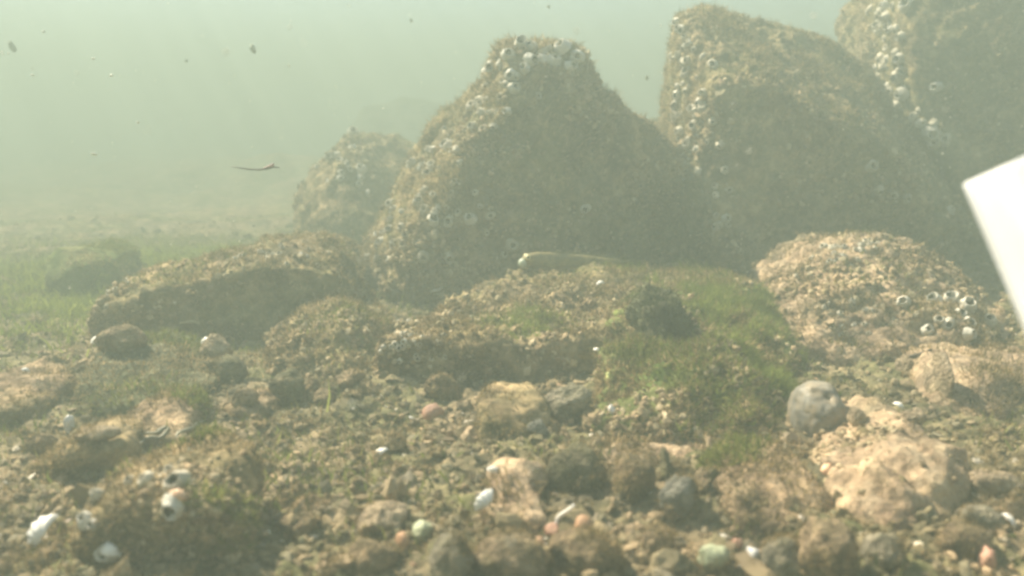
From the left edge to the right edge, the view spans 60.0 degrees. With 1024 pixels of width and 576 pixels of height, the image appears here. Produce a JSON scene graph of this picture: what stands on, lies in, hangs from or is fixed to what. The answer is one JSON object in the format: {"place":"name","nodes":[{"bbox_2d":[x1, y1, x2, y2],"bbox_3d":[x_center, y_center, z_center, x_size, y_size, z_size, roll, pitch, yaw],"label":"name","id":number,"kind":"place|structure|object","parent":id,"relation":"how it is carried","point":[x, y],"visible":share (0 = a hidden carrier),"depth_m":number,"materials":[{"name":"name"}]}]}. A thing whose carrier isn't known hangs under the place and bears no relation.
{"place":"outdoors","nodes":[
{"label":"outdoors","id":0,"kind":"place"},
{"bbox_2d":[8,40,16,51],"bbox_3d":[-0.820,-0.396,1.453,0.009,0.020,0.009,-25,9,4],"label":"debris speck","id":1,"kind":"object","parent":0,"point":[12,47],"visible":1,"depth_m":1.45},
{"bbox_2d":[250,43,255,53],"bbox_3d":[-0.425,-0.393,1.454,0.010,0.018,0.010,-20,9,3],"label":"debris speck","id":2,"kind":"object","parent":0,"point":[252,49],"visible":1,"depth_m":1.45},
{"bbox_2d":[234,163,279,170],"bbox_3d":[-0.229,-0.108,0.793,0.043,0.007,0.003,0,10,0],"label":"drifting twig","id":3,"kind":"object","parent":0,"point":[270,166],"visible":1,"depth_m":0.79,"materials":[{"name":"brown wood"}]},
{"bbox_2d":[0,0,845,78],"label":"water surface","id":4,"kind":"object","parent":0,"point":[357,37],"visible":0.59,"depth_m":6.63,"materials":[{"name":"green liquid"}]},
{"bbox_2d":[0,0,850,145],"label":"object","id":5,"kind":"structure","parent":0,"point":[221,110],"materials":[{"name":"green liquid"}]},
{"bbox_2d":[0,3,1021,543],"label":"marine snow","id":6,"kind":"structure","parent":0,"point":[466,177],"depth_m":0.41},
{"bbox_2d":[0,138,1023,575],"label":"seabed","id":7,"kind":"structure","parent":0,"point":[156,178],"depth_m":1.05,"materials":[{"name":"brown gravel"}]},
{"bbox_2d":[0,356,77,427],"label":"rock","id":8,"kind":"object","parent":7,"relation":"on","point":[22,394],"visible":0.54,"depth_m":0.70,"materials":[{"name":"brown stone"}]},
{"bbox_2d":[19,430,58,454],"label":"stone","id":9,"kind":"object","parent":7,"relation":"on","point":[38,443],"visible":0.81,"depth_m":0.59,"materials":[{"name":"grey stone"}]},
{"bbox_2d":[63,415,74,430],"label":"pebble","id":10,"kind":"object","parent":7,"relation":"on","point":[68,422],"visible":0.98,"depth_m":0.64,"materials":[{"name":"white stone"}]},
{"bbox_2d":[25,412,145,484],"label":"rock","id":11,"kind":"object","parent":7,"relation":"on","point":[70,456],"visible":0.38,"depth_m":0.53,"materials":[{"name":"brown stone"}]},
{"bbox_2d":[69,422,121,443],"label":"stone","id":12,"kind":"object","parent":11,"relation":"on","point":[95,433],"visible":1,"depth_m":0.53,"materials":[{"name":"brown stone"}]},
{"bbox_2d":[41,236,143,297],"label":"rock","id":13,"kind":"object","parent":7,"relation":"on","point":[109,261],"visible":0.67,"depth_m":1.20,"materials":[{"name":"stone"}]},
{"bbox_2d":[72,326,221,418],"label":"rock","id":14,"kind":"object","parent":7,"relation":"on","point":[112,383],"visible":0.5,"depth_m":0.71,"materials":[{"name":"brown stone"}]},
{"bbox_2d":[93,322,147,353],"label":"stone","id":15,"kind":"object","parent":14,"relation":"on","point":[124,338],"visible":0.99,"depth_m":0.75,"materials":[{"name":"stone"}]},
{"bbox_2d":[197,332,234,357],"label":"stone","id":16,"kind":"object","parent":14,"relation":"on","point":[213,345],"visible":0.88,"depth_m":0.77,"materials":[{"name":"stone"}]},
{"bbox_2d":[65,419,271,569],"bbox_3d":[-0.176,0.142,0.482,0.109,0.124,0.115,0,10,0],"label":"rock","id":17,"kind":"object","parent":7,"relation":"on","point":[215,471],"visible":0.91,"depth_m":0.43,"materials":[{"name":"stone"}]},
{"bbox_2d":[100,542,119,556],"bbox_3d":[-0.194,0.125,0.425,0.012,0.006,0.005,24,-4,15],"label":"shell","id":18,"kind":"object","parent":17,"relation":"on","point":[109,549],"visible":1,"depth_m":0.42},
{"bbox_2d":[169,488,187,500],"bbox_3d":[-0.159,0.099,0.424,0.010,0.005,0.004,28,-16,-13],"label":"shell","id":19,"kind":"object","parent":17,"relation":"on","point":[179,494],"visible":1,"depth_m":0.42},
{"bbox_2d":[121,381,218,449],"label":"rock","id":20,"kind":"object","parent":7,"relation":"on","point":[175,407],"visible":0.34,"depth_m":0.62,"materials":[{"name":"brown stone"}]},
{"bbox_2d":[140,426,169,444],"bbox_3d":[-0.237,0.098,0.580,0.012,0.007,0.036,2,10,10],"label":"worm tube","id":21,"kind":"object","parent":20,"relation":"on","point":[160,437],"visible":1,"depth_m":0.58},
{"bbox_2d":[145,426,167,434],"bbox_3d":[-0.238,0.096,0.592,0.013,0.005,0.010,0,10,0],"label":"worm tube","id":22,"kind":"object","parent":20,"relation":"on","point":[159,430],"visible":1,"depth_m":0.59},
{"bbox_2d":[0,230,428,411],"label":"yellow green algae","id":23,"kind":"object","parent":7,"relation":"on","point":[71,303],"visible":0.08,"depth_m":1.12,"materials":[{"name":"plant"}]},
{"bbox_2d":[199,352,249,384],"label":"stone","id":24,"kind":"object","parent":7,"relation":"on","point":[227,368],"visible":0.91,"depth_m":0.73,"materials":[{"name":"stone"}]},
{"bbox_2d":[84,227,368,345],"bbox_3d":[-0.299,0.021,1.039,0.276,0.184,0.336,0,10,0],"label":"boulder","id":25,"kind":"object","parent":7,"relation":"on","point":[255,290],"visible":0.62,"depth_m":0.91,"materials":[{"name":"brown stone"}]},
{"bbox_2d":[179,320,199,324],"bbox_3d":[-0.325,0.035,0.894,0.019,0.005,0.009,0,10,0],"label":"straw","id":26,"kind":"object","parent":25,"relation":"on","point":[189,321],"visible":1,"depth_m":0.89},
{"bbox_2d":[222,384,280,420],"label":"rock","id":27,"kind":"object","parent":7,"relation":"on","point":[268,399],"visible":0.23,"depth_m":0.65,"materials":[{"name":"brown stone"}]},
{"bbox_2d":[231,387,260,406],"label":"stone","id":28,"kind":"object","parent":27,"relation":"on","point":[246,397],"visible":1,"depth_m":0.65,"materials":[{"name":"grey stone"}]},
{"bbox_2d":[266,365,307,406],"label":"stone","id":29,"kind":"object","parent":7,"relation":"on","point":[287,386],"visible":0.94,"depth_m":0.68,"materials":[{"name":"stone"}]},
{"bbox_2d":[278,507,325,543],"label":"stone","id":30,"kind":"object","parent":7,"relation":"on","point":[306,523],"visible":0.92,"depth_m":0.47,"materials":[{"name":"grey stone"}]},
{"bbox_2d":[304,376,319,394],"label":"pebble","id":31,"kind":"object","parent":7,"relation":"on","point":[312,382],"visible":0.66,"depth_m":0.70,"materials":[{"name":"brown stone"}]},
{"bbox_2d":[314,388,336,408],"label":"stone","id":32,"kind":"object","parent":7,"relation":"on","point":[321,395],"visible":0.81,"depth_m":0.68,"materials":[{"name":"stone"}]},
{"bbox_2d":[260,288,395,381],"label":"rock","id":33,"kind":"object","parent":7,"relation":"on","point":[328,337],"visible":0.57,"depth_m":0.79,"materials":[{"name":"brown stone"}]},
{"bbox_2d":[334,366,367,391],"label":"stone","id":34,"kind":"object","parent":7,"relation":"on","point":[351,377],"visible":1,"depth_m":0.71,"materials":[{"name":"stone"}]},
{"bbox_2d":[291,126,416,245],"bbox_3d":[-0.279,-0.175,1.777,0.331,0.295,0.578,0,10,0],"label":"boulder","id":35,"kind":"object","parent":7,"relation":"on","point":[351,177],"visible":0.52,"depth_m":1.60,"materials":[{"name":"stone"}]},
{"bbox_2d":[338,533,404,575],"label":"stone","id":36,"kind":"object","parent":7,"relation":"on","point":[373,557],"visible":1,"depth_m":0.42,"materials":[{"name":"beige stone"}]},
{"bbox_2d":[353,497,412,537],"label":"stone","id":37,"kind":"object","parent":7,"relation":"on","point":[377,512],"visible":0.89,"depth_m":0.46,"materials":[{"name":"beige stone"}]},
{"bbox_2d":[345,96,449,142],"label":"boulder","id":38,"kind":"object","parent":7,"relation":"on","point":[403,116],"visible":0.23,"depth_m":4.07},
{"bbox_2d":[412,519,433,542],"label":"pebble","id":39,"kind":"object","parent":7,"relation":"on","point":[421,528],"visible":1,"depth_m":0.45,"materials":[{"name":"green stone"}]},
{"bbox_2d":[422,403,444,421],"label":"pebble","id":40,"kind":"object","parent":7,"relation":"on","point":[429,411],"visible":0.87,"depth_m":0.66,"materials":[{"name":"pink stone"}]},
{"bbox_2d":[422,370,460,400],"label":"stone","id":41,"kind":"object","parent":7,"relation":"on","point":[442,385],"visible":0.99,"depth_m":0.70,"materials":[{"name":"stone"}]},
{"bbox_2d":[429,529,476,575],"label":"stone","id":42,"kind":"object","parent":7,"relation":"on","point":[451,554],"visible":1,"depth_m":0.41,"materials":[{"name":"grey stone"}]},
{"bbox_2d":[471,380,550,443],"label":"rock","id":43,"kind":"object","parent":7,"relation":"on","point":[505,411],"visible":0.51,"depth_m":0.60,"materials":[{"name":"brown stone"}]},
{"bbox_2d":[469,451,553,541],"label":"rock","id":44,"kind":"object","parent":7,"relation":"on","point":[517,486],"visible":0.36,"depth_m":0.47,"materials":[{"name":"beige stone"}]},
{"bbox_2d":[474,473,486,482],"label":"pebble","id":45,"kind":"object","parent":44,"relation":"on","point":[480,476],"visible":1,"depth_m":0.50,"materials":[{"name":"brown stone"}]},
{"bbox_2d":[474,489,492,510],"bbox_3d":[-0.013,0.110,0.458,0.012,0.011,0.006,-6,11,-30],"label":"shell","id":46,"kind":"object","parent":44,"relation":"on","point":[484,497],"visible":1,"depth_m":0.46},
{"bbox_2d":[487,466,499,472],"bbox_3d":[-0.010,0.100,0.487,0.008,0.004,0.003,9,5,-1],"label":"shell","id":47,"kind":"object","parent":44,"relation":"on","point":[492,468],"visible":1,"depth_m":0.49},
{"bbox_2d":[0,215,1023,575],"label":"rubble","id":48,"kind":"object","parent":7,"relation":"on","point":[664,561],"visible":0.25,"depth_m":0.50,"materials":[{"name":"brown stone"}]},
{"bbox_2d":[820,463,830,474],"bbox_3d":[0.183,0.107,0.520,0.005,0.010,0.004,34,10,25],"label":"shell","id":49,"kind":"object","parent":48,"relation":"on","point":[825,469],"visible":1,"depth_m":0.52},
{"bbox_2d":[0,214,1023,575],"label":"turf fuzz","id":50,"kind":"object","parent":7,"relation":"on","point":[638,450],"visible":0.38,"depth_m":0.51,"materials":[{"name":"plant"}]},
{"bbox_2d":[27,514,58,546],"bbox_3d":[-0.243,0.125,0.454,0.011,0.022,0.009,32,-3,8],"label":"shell","id":51,"kind":"object","parent":50,"relation":"on","point":[37,531],"visible":1,"depth_m":0.45},
{"bbox_2d":[0,211,1023,575],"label":"green algae","id":52,"kind":"object","parent":7,"relation":"on","point":[126,237],"visible":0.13,"depth_m":0.80,"materials":[{"name":"green plant"}]},
{"bbox_2d":[0,213,1023,575],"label":"brown algae","id":53,"kind":"object","parent":7,"relation":"on","point":[352,433],"visible":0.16,"depth_m":0.59,"materials":[{"name":"brown plant"}]},
{"bbox_2d":[0,218,1023,572],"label":"shell hash","id":54,"kind":"object","parent":7,"relation":"on","point":[540,538],"visible":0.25,"depth_m":0.53,"materials":[{"name":"white"}]},
{"bbox_2d":[356,31,689,304],"bbox_3d":[0.002,-0.140,1.258,0.513,0.435,0.402,0,10,0],"label":"boulder","id":55,"kind":"object","parent":7,"relation":"on","point":[424,235],"visible":0.77,"depth_m":1.11,"materials":[{"name":"grey stone"}]},
{"bbox_2d":[526,419,547,436],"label":"stone","id":56,"kind":"object","parent":7,"relation":"on","point":[537,427],"visible":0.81,"depth_m":0.58,"materials":[{"name":"grey stone"}]},
{"bbox_2d":[544,522,558,535],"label":"pebble","id":57,"kind":"object","parent":7,"relation":"on","point":[551,529],"visible":0.74,"depth_m":0.45,"materials":[{"name":"pink stone"}]},
{"bbox_2d":[554,504,574,524],"bbox_3d":[0.027,0.116,0.452,0.011,0.014,0.004,0,10,0],"label":"curved shell","id":58,"kind":"object","parent":7,"relation":"on","point":[563,513],"visible":1,"depth_m":0.45},
{"bbox_2d":[543,385,591,422],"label":"stone","id":59,"kind":"object","parent":7,"relation":"on","point":[569,402],"visible":0.65,"depth_m":0.62,"materials":[{"name":"grey stone"}]},
{"bbox_2d":[369,247,784,385],"bbox_3d":[0.051,0.055,0.894,0.447,0.149,0.319,-6,11,-29],"label":"rock slab","id":60,"kind":"object","parent":7,"relation":"on","point":[520,325],"visible":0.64,"depth_m":0.77,"materials":[{"name":"brown stone"}]},
{"bbox_2d":[518,251,641,268],"bbox_3d":[0.078,-0.031,1.005,0.143,0.020,0.027,1,10,-9],"label":"fish","id":61,"kind":"object","parent":60,"relation":"on","point":[561,259],"visible":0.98,"depth_m":1.00},
{"bbox_2d":[545,437,609,496],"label":"stone","id":62,"kind":"object","parent":7,"relation":"on","point":[577,468],"visible":0.97,"depth_m":0.49,"materials":[{"name":"grey stone"}]},
{"bbox_2d":[574,515,592,527],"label":"pebble","id":63,"kind":"object","parent":7,"relation":"on","point":[583,519],"visible":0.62,"depth_m":0.43,"materials":[{"name":"orange stone"}]},
{"bbox_2d":[547,523,628,575],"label":"stone","id":64,"kind":"object","parent":7,"relation":"on","point":[576,551],"visible":0.98,"depth_m":0.41,"materials":[{"name":"beige stone"}]},
{"bbox_2d":[604,452,658,505],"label":"stone","id":65,"kind":"object","parent":7,"relation":"on","point":[633,481],"visible":0.98,"depth_m":0.48,"materials":[{"name":"grey stone"}]},
{"bbox_2d":[660,447,670,480],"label":"stone","id":66,"kind":"object","parent":7,"relation":"on","point":[665,465],"visible":0.84,"depth_m":0.51,"materials":[{"name":"grey stone"}]},
{"bbox_2d":[653,469,702,521],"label":"stone","id":67,"kind":"object","parent":7,"relation":"on","point":[679,491],"visible":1,"depth_m":0.46,"materials":[{"name":"grey stone"}]},
{"bbox_2d":[599,425,799,470],"bbox_3d":[0.116,0.132,0.572,0.152,0.086,0.080,-2,10,-11],"label":"rock shelf","id":68,"kind":"object","parent":7,"relation":"on","point":[669,446],"visible":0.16,"depth_m":0.56,"materials":[{"name":"brown stone"}]},
{"bbox_2d":[694,467,708,494],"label":"pebble","id":69,"kind":"object","parent":7,"relation":"on","point":[701,473],"visible":0.88,"depth_m":0.48,"materials":[{"name":"beige stone"}]},
{"bbox_2d":[732,538,743,549],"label":"pebble","id":70,"kind":"object","parent":7,"relation":"on","point":[739,542],"visible":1,"depth_m":0.43,"materials":[{"name":"pink stone"}]},
{"bbox_2d":[746,546,759,557],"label":"pebble","id":71,"kind":"object","parent":7,"relation":"on","point":[754,551],"visible":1,"depth_m":0.42,"materials":[{"name":"white stone"}]},
{"bbox_2d":[693,429,835,538],"bbox_3d":[0.139,0.138,0.505,0.083,0.094,0.123,0,10,0],"label":"rock","id":72,"kind":"object","parent":7,"relation":"on","point":[754,466],"visible":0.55,"depth_m":0.48,"materials":[{"name":"brown stone"}]},
{"bbox_2d":[759,529,802,575],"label":"stone","id":73,"kind":"object","parent":7,"relation":"on","point":[779,553],"visible":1,"depth_m":0.41,"materials":[{"name":"grey stone"}]},
{"bbox_2d":[656,1,976,278],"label":"boulder","id":74,"kind":"object","parent":7,"relation":"on","point":[799,98],"visible":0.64,"depth_m":1.19,"materials":[{"name":"grey stone"}]},
{"bbox_2d":[787,380,846,437],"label":"stone","id":75,"kind":"object","parent":7,"relation":"on","point":[814,407],"visible":0.8,"depth_m":0.60,"materials":[{"name":"grey stone"}]},
{"bbox_2d":[793,514,866,575],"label":"stone","id":76,"kind":"object","parent":7,"relation":"on","point":[828,547],"visible":1,"depth_m":0.40,"materials":[{"name":"beige stone"}]},
{"bbox_2d":[749,226,1018,367],"bbox_3d":[0.370,0.029,0.947,0.259,0.185,0.370,0,10,0],"label":"boulder","id":77,"kind":"object","parent":7,"relation":"on","point":[839,301],"visible":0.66,"depth_m":0.85,"materials":[{"name":"brown stone"}]},
{"bbox_2d":[857,528,911,574],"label":"stone","id":78,"kind":"object","parent":7,"relation":"on","point":[887,549],"visible":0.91,"depth_m":0.42,"materials":[{"name":"beige stone"}]},
{"bbox_2d":[805,395,972,531],"bbox_3d":[0.222,0.129,0.540,0.103,0.098,0.181,0,10,0],"label":"boulder","id":79,"kind":"object","parent":7,"relation":"on","point":[888,463],"visible":0.48,"depth_m":0.49,"materials":[{"name":"beige stone"}]},
{"bbox_2d":[847,406,866,425],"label":"pebble","id":80,"kind":"object","parent":79,"relation":"on","point":[856,416],"visible":1,"depth_m":0.56,"materials":[{"name":"stone"}]},
{"bbox_2d":[900,407,927,423],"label":"pebble","id":81,"kind":"object","parent":79,"relation":"on","point":[917,415],"visible":1,"depth_m":0.56,"materials":[{"name":"stone"}]},
{"bbox_2d":[861,349,931,360],"bbox_3d":[0.331,0.056,0.758,0.021,0.020,0.056,-9,13,-42],"label":"twig","id":82,"kind":"object","parent":7,"relation":"on","point":[912,355],"visible":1,"depth_m":0.74,"materials":[{"name":"brown wood"}]},
{"bbox_2d":[892,402,903,408],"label":"shell","id":83,"kind":"object","parent":7,"relation":"on","point":[899,404],"visible":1,"depth_m":0.64},
{"bbox_2d":[895,355,913,373],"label":"stone","id":84,"kind":"object","parent":7,"relation":"on","point":[905,363],"visible":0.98,"depth_m":0.74,"materials":[{"name":"brown stone"}]},
{"bbox_2d":[834,0,1023,252],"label":"boulder","id":85,"kind":"object","parent":7,"relation":"on","point":[972,51],"visible":0.44,"depth_m":1.40,"materials":[{"name":"grey stone"}]},
{"bbox_2d":[893,325,1023,420],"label":"rock","id":86,"kind":"object","parent":7,"relation":"on","point":[989,376],"visible":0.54,"depth_m":0.67,"materials":[{"name":"brown stone"}]},
{"bbox_2d":[923,351,954,398],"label":"stone","id":87,"kind":"object","parent":86,"relation":"on","point":[938,374],"visible":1,"depth_m":0.66,"materials":[{"name":"brown stone"}]},
{"bbox_2d":[932,516,995,558],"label":"stone","id":88,"kind":"object","parent":7,"relation":"on","point":[965,539],"visible":1,"depth_m":0.43,"materials":[{"name":"grey stone"}]},
{"bbox_2d":[957,502,1014,530],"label":"stone","id":89,"kind":"object","parent":7,"relation":"on","point":[985,516],"visible":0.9,"depth_m":0.45,"materials":[{"name":"beige stone"}]},
{"bbox_2d":[977,545,996,569],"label":"pebble","id":90,"kind":"object","parent":7,"relation":"on","point":[987,557],"visible":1,"depth_m":0.42,"materials":[{"name":"pink stone"}]},
{"bbox_2d":[963,156,1023,327],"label":"plastic sheet","id":91,"kind":"object","parent":7,"relation":"on","point":[996,197],"visible":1,"depth_m":0.30,"materials":[{"name":"white plastic"}]},
{"bbox_2d":[968,466,1023,497],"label":"stone","id":92,"kind":"object","parent":7,"relation":"on","point":[988,480],"visible":0.92,"depth_m":0.49,"materials":[{"name":"beige stone"}]},
{"bbox_2d":[1000,513,1015,529],"bbox_3d":[0.256,0.122,0.456,0.008,0.011,0.005,-2,10,-10],"label":"shell","id":93,"kind":"object","parent":7,"relation":"on","point":[1010,518],"visible":1,"depth_m":0.46},
{"bbox_2d":[0,215,1023,575],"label":"gravel","id":94,"kind":"structure","parent":0,"point":[920,529],"depth_m":0.51,"materials":[{"name":"brown gravel"}]},
{"bbox_2d":[175,419,205,437],"bbox_3d":[-0.221,0.096,0.611,0.006,0.008,0.053,0,10,0],"label":"worm tube","id":95,"kind":"object","parent":94,"relation":"on","point":[190,428],"visible":0.94,"depth_m":0.60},
{"bbox_2d":[376,448,387,454],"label":"shell","id":96,"kind":"object","parent":94,"relation":"on","point":[383,450],"visible":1,"depth_m":0.56},
{"bbox_2d":[395,531,409,552],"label":"pebble","id":97,"kind":"object","parent":94,"relation":"on","point":[402,537],"visible":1,"depth_m":0.44,"materials":[{"name":"orange stone"}]},
{"bbox_2d":[473,525,554,575],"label":"stone","id":98,"kind":"object","parent":94,"relation":"on","point":[524,553],"visible":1,"depth_m":0.41,"materials":[{"name":"beige stone"}]},
{"bbox_2d":[637,520,677,555],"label":"stone","id":99,"kind":"object","parent":94,"relation":"on","point":[656,538],"visible":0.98,"depth_m":0.43,"materials":[{"name":"beige stone"}]},
{"bbox_2d":[583,266,814,444],"bbox_3d":[0.163,0.074,0.772,0.191,0.145,0.436,2,10,9],"label":"rock","id":100,"kind":"object","parent":94,"relation":"on","point":[724,367],"visible":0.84,"depth_m":0.66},
{"bbox_2d":[605,372,613,381],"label":"pebble","id":101,"kind":"object","parent":100,"relation":"on","point":[608,375],"visible":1,"depth_m":0.67,"materials":[{"name":"yellow stone"}]},
{"bbox_2d":[608,405,614,413],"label":"pebble","id":102,"kind":"object","parent":100,"relation":"on","point":[611,408],"visible":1,"depth_m":0.60,"materials":[{"name":"white stone"}]},
{"bbox_2d":[620,276,697,343],"bbox_3d":[0.123,0.069,0.753,0.063,0.151,0.106,0,10,0],"label":"weed clump","id":103,"kind":"object","parent":100,"relation":"on","point":[651,309],"visible":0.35,"depth_m":0.73,"materials":[{"name":"green plant"}]},
{"bbox_2d":[694,542,735,573],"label":"stone","id":104,"kind":"object","parent":94,"relation":"on","point":[712,558],"visible":1,"depth_m":0.41,"materials":[{"name":"beige stone"}]}
]}

